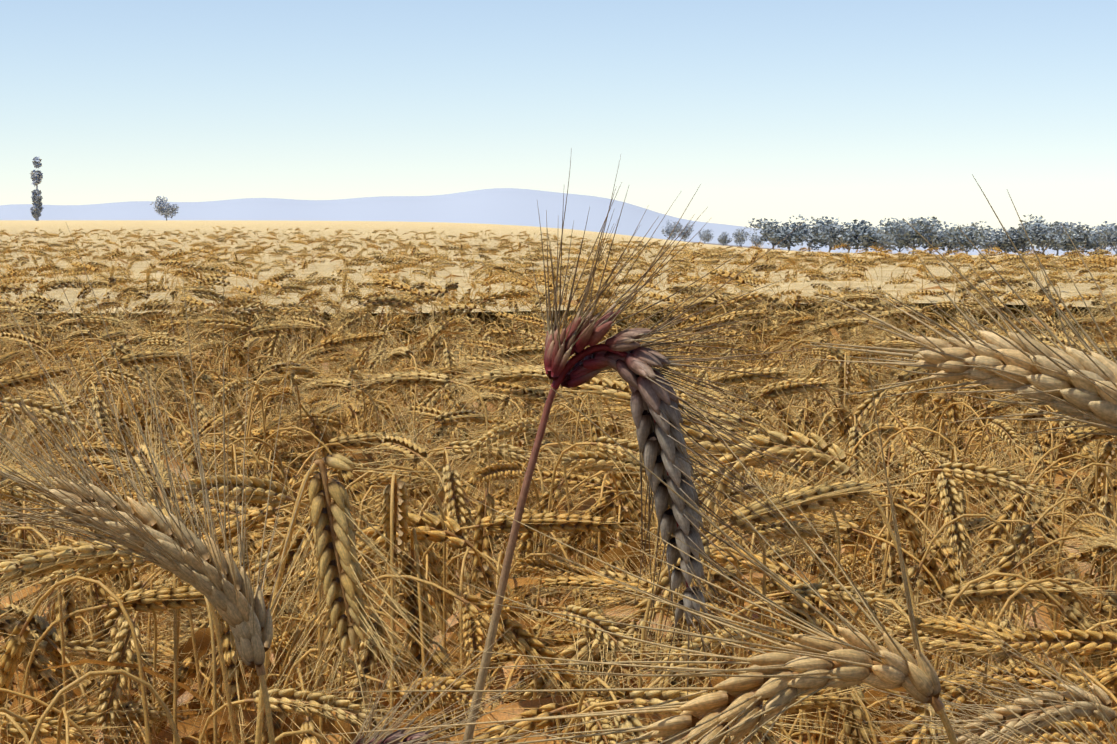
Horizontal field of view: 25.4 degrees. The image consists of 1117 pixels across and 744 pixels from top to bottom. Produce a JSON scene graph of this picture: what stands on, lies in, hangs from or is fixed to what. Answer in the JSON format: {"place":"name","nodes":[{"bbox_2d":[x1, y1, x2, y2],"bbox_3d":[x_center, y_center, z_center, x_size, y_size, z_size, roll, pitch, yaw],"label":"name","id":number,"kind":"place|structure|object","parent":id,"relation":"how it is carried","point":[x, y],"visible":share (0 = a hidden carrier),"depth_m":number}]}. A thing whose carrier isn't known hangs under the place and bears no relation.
{"place":"outdoors","nodes":[
{"label":"outdoors","id":0,"kind":"place"},
{"bbox_2d":[0,220,1116,312],"bbox_3d":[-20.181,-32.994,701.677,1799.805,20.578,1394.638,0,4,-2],"label":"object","id":1,"kind":"structure","parent":0,"point":[16,227],"depth_m":16.66},
{"bbox_2d":[150,196,178,220],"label":"round tree","id":2,"kind":"object","parent":1,"relation":"on","point":[168,210],"visible":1,"depth_m":688.84},
{"bbox_2d":[717,232,731,245],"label":"tree","id":3,"kind":"object","parent":1,"relation":"on","point":[723,240],"visible":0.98,"depth_m":921.21},
{"bbox_2d":[807,216,855,251],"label":"tree","id":4,"kind":"object","parent":1,"relation":"on","point":[820,233],"visible":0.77,"depth_m":590.45},
{"bbox_2d":[822,225,867,251],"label":"tree","id":5,"kind":"object","parent":1,"relation":"on","point":[837,242],"visible":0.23,"depth_m":586.89},
{"bbox_2d":[836,219,879,251],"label":"tree","id":6,"kind":"object","parent":1,"relation":"on","point":[866,240],"visible":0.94,"depth_m":580.81},
{"bbox_2d":[876,216,941,254],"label":"tree","id":7,"kind":"object","parent":1,"relation":"on","point":[911,236],"visible":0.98,"depth_m":555.56},
{"bbox_2d":[913,218,951,253],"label":"tree","id":8,"kind":"object","parent":1,"relation":"on","point":[938,241],"visible":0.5,"depth_m":601.63},
{"bbox_2d":[931,221,978,252],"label":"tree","id":9,"kind":"object","parent":1,"relation":"on","point":[949,242],"visible":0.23,"depth_m":604.18},
{"bbox_2d":[976,227,1005,251],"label":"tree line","id":10,"kind":"object","parent":1,"relation":"on","point":[987,242],"visible":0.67,"depth_m":618.09},
{"bbox_2d":[991,226,1024,254],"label":"tree","id":11,"kind":"object","parent":1,"relation":"on","point":[1005,244],"visible":0.81,"depth_m":614.90},
{"bbox_2d":[1018,214,1071,252],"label":"tree","id":12,"kind":"object","parent":1,"relation":"on","point":[1040,235],"visible":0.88,"depth_m":569.63},
{"bbox_2d":[1036,222,1085,255],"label":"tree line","id":13,"kind":"object","parent":1,"relation":"on","point":[1071,225],"visible":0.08,"depth_m":637.70},
{"bbox_2d":[1089,221,1116,255],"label":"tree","id":14,"kind":"object","parent":1,"relation":"on","point":[1107,237],"visible":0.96,"depth_m":605.52},
{"bbox_2d":[0,188,1116,255],"bbox_3d":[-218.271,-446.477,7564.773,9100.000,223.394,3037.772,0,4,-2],"label":"distant hills","id":15,"kind":"structure","parent":0,"point":[510,206],"depth_m":7116.61},
{"bbox_2d":[0,0,1116,245],"label":"sky","id":16,"kind":"structure","parent":0,"point":[872,111]},
{"bbox_2d":[319,338,957,743],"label":"wheat ear","id":17,"kind":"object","parent":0,"point":[791,672],"depth_m":0.69},
{"bbox_2d":[656,238,937,254],"bbox_3d":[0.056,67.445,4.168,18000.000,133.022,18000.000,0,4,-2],"label":"ground","id":18,"kind":"structure","parent":0,"point":[742,246],"depth_m":2684.45},
{"bbox_2d":[30,156,43,220],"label":"poplar tree","id":19,"kind":"object","parent":18,"relation":"on","point":[36,196],"visible":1,"depth_m":604.67},
{"bbox_2d":[0,223,337,743],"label":"wheat ear","id":20,"kind":"object","parent":18,"relation":"on","point":[173,544],"visible":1,"depth_m":0.89},
{"bbox_2d":[214,454,481,743],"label":"wheat ear","id":21,"kind":"object","parent":18,"relation":"on","point":[333,533],"visible":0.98,"depth_m":1.04},
{"bbox_2d":[249,443,561,736],"bbox_3d":[-0.087,0.501,1.755,0.259,0.907,0.104,0,4,-2],"label":"wheat ear","id":22,"kind":"object","parent":18,"relation":"on","point":[435,531],"visible":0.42,"depth_m":1.73},
{"bbox_2d":[351,593,595,743],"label":"wheat ear","id":23,"kind":"object","parent":18,"relation":"on","point":[398,736],"visible":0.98,"depth_m":0.84},
{"bbox_2d":[463,148,875,743],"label":"wheat ear","id":24,"kind":"object","parent":18,"relation":"on","point":[655,404],"visible":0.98,"depth_m":0.84},
{"bbox_2d":[661,219,682,239],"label":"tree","id":25,"kind":"object","parent":18,"relation":"on","point":[668,229],"visible":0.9,"depth_m":899.08},
{"bbox_2d":[677,222,694,240],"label":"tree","id":26,"kind":"object","parent":18,"relation":"on","point":[686,236],"visible":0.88,"depth_m":921.63},
{"bbox_2d":[697,229,714,242],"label":"tree","id":27,"kind":"object","parent":18,"relation":"on","point":[705,235],"visible":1,"depth_m":900.52},
{"bbox_2d":[732,226,751,246],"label":"tree","id":28,"kind":"object","parent":18,"relation":"on","point":[740,236],"visible":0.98,"depth_m":881.77},
{"bbox_2d":[748,233,764,246],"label":"tree","id":29,"kind":"object","parent":18,"relation":"on","point":[756,242],"visible":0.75,"depth_m":928.64},
{"bbox_2d":[748,218,793,248],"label":"tree","id":30,"kind":"object","parent":18,"relation":"on","point":[767,229],"visible":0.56,"depth_m":596.73},
{"bbox_2d":[639,350,924,711],"bbox_3d":[0.165,0.474,1.614,0.226,0.979,0.081,0,4,-2],"label":"wheat ear","id":31,"kind":"object","parent":18,"relation":"on","point":[815,453],"visible":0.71,"depth_m":1.59},
{"bbox_2d":[767,221,813,250],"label":"tree","id":32,"kind":"object","parent":18,"relation":"on","point":[796,235],"visible":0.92,"depth_m":587.78},
{"bbox_2d":[789,214,833,251],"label":"tree","id":33,"kind":"object","parent":18,"relation":"on","point":[810,242],"visible":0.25,"depth_m":644.47},
{"bbox_2d":[861,218,909,252],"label":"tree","id":34,"kind":"object","parent":18,"relation":"on","point":[877,239],"visible":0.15,"depth_m":579.24},
{"bbox_2d":[871,220,925,251],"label":"tree","id":35,"kind":"object","parent":18,"relation":"on","point":[882,239],"visible":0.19,"depth_m":567.18},
{"bbox_2d":[805,175,1116,436],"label":"wheat ear","id":36,"kind":"object","parent":18,"relation":"on","point":[1071,381],"visible":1,"depth_m":0.67},
{"bbox_2d":[941,221,990,253],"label":"tree","id":37,"kind":"object","parent":18,"relation":"on","point":[974,238],"visible":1,"depth_m":551.36},
{"bbox_2d":[855,579,1116,743],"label":"wheat ear","id":38,"kind":"object","parent":18,"relation":"on","point":[1022,709],"visible":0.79,"depth_m":0.99},
{"bbox_2d":[873,635,1116,743],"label":"wheat ear","id":39,"kind":"object","parent":18,"relation":"on","point":[1063,733],"visible":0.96,"depth_m":0.79},
{"bbox_2d":[1010,218,1049,253],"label":"tree","id":40,"kind":"object","parent":18,"relation":"on","point":[1022,239],"visible":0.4,"depth_m":615.38},
{"bbox_2d":[1055,224,1101,252],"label":"tree","id":41,"kind":"object","parent":18,"relation":"on","point":[1077,239],"visible":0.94,"depth_m":555.31},
{"bbox_2d":[1082,222,1115,253],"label":"tree","id":42,"kind":"object","parent":18,"relation":"on","point":[1098,246],"visible":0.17,"depth_m":634.42}
]}

